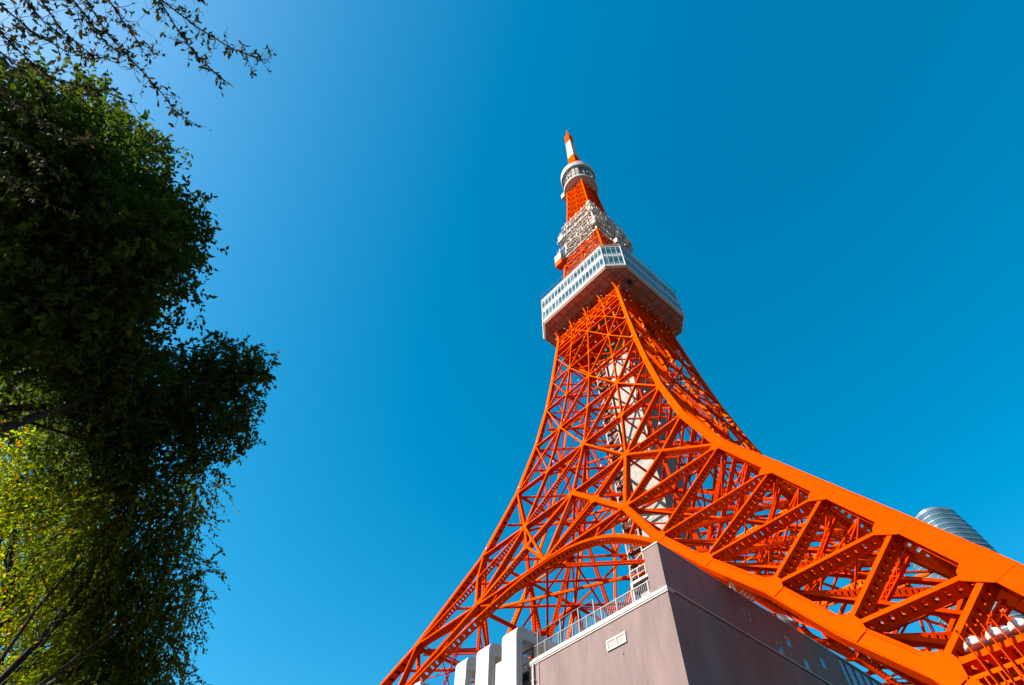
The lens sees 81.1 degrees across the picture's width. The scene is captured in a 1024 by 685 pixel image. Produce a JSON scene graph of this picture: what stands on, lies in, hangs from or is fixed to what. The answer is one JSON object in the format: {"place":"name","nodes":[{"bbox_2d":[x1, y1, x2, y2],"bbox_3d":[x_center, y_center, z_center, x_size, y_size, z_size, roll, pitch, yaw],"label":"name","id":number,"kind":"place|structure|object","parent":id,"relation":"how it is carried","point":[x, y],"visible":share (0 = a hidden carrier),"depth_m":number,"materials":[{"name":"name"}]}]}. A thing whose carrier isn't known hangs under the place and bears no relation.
{"place":"outdoors","nodes":[
{"label":"outdoors","id":0,"kind":"place"},
{"bbox_2d":[0,0,1023,684],"label":"sky","id":1,"kind":"structure","parent":0,"point":[829,194],"materials":[{"name":"blue"}]},
{"bbox_2d":[907,507,1023,630],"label":"glass skyscraper","id":2,"kind":"structure","parent":0,"point":[950,520],"depth_m":398.40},
{"label":"ground","id":3,"kind":"structure","parent":0,"visible":0},
{"bbox_2d":[0,368,240,684],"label":"broadleaf tree","id":4,"kind":"object","parent":3,"relation":"on","point":[87,600],"visible":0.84,"depth_m":14.94,"materials":[{"name":"green plant"}]},
{"bbox_2d":[0,0,275,219],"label":"sparse tree","id":5,"kind":"object","parent":3,"relation":"on","point":[23,27],"visible":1,"depth_m":4.85,"materials":[{"name":"brown plant"}]},
{"bbox_2d":[0,35,281,506],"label":"evergreen tree","id":6,"kind":"object","parent":3,"relation":"on","point":[81,301],"visible":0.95,"depth_m":12.87,"materials":[{"name":"green plant"}]},
{"bbox_2d":[414,541,883,684],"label":"annex building","id":7,"kind":"structure","parent":3,"relation":"on","point":[681,621],"depth_m":41.06,"materials":[{"name":"concrete"}]},
{"bbox_2d":[729,582,753,600],"bbox_3d":[17.574,19.426,46.349,3.359,1.448,0.680,32,-60,-20],"label":"roof antenna","id":8,"kind":"object","parent":7,"relation":"on","point":[744,595],"visible":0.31,"depth_m":46.33,"materials":[{"name":"grey metal"}]},
{"bbox_2d":[743,609,750,621],"bbox_3d":[17.189,19.974,43.841,0.640,0.820,0.080,36,-62,-22],"label":"slot window","id":9,"kind":"structure","parent":7,"relation":"in","point":[746,613],"depth_m":43.84,"materials":[{"name":"grey glass"}]},
{"bbox_2d":[775,641,783,654],"bbox_3d":[19.690,22.506,44.069,0.640,0.820,0.080,36,-62,-22],"label":"slot window","id":10,"kind":"structure","parent":7,"relation":"in","point":[779,647],"depth_m":44.08,"materials":[{"name":"blue glass"}]},
{"bbox_2d":[776,613,796,623],"bbox_3d":[22.196,22.288,48.337,1.594,1.433,1.115,14,-56,-9],"label":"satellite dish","id":11,"kind":"object","parent":7,"relation":"on","point":[786,619],"visible":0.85,"depth_m":48.15,"materials":[{"name":"metal"}]},
{"bbox_2d":[784,635,792,648],"bbox_3d":[21.037,22.822,45.660,0.640,0.820,0.080,36,-62,-22],"label":"slot window","id":12,"kind":"structure","parent":7,"relation":"in","point":[788,642],"depth_m":45.62,"materials":[{"name":"blue glass"}]},
{"bbox_2d":[802,658,811,671],"bbox_3d":[22.306,24.418,45.339,0.640,0.820,0.080,36,-62,-22],"label":"slot window","id":13,"kind":"structure","parent":7,"relation":"in","point":[807,666],"depth_m":45.34,"materials":[{"name":"blue glass"}]},
{"bbox_2d":[819,657,826,669],"bbox_3d":[24.608,25.424,47.405,0.640,0.820,0.080,36,-62,-22],"label":"slot window","id":14,"kind":"structure","parent":7,"relation":"in","point":[821,660],"depth_m":47.39,"materials":[{"name":"blue glass"}]},
{"bbox_2d":[380,130,1023,684],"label":"lattice tower","id":15,"kind":"structure","parent":3,"relation":"on","point":[612,316],"depth_m":83.41,"materials":[{"name":"orange metal"}]}
]}

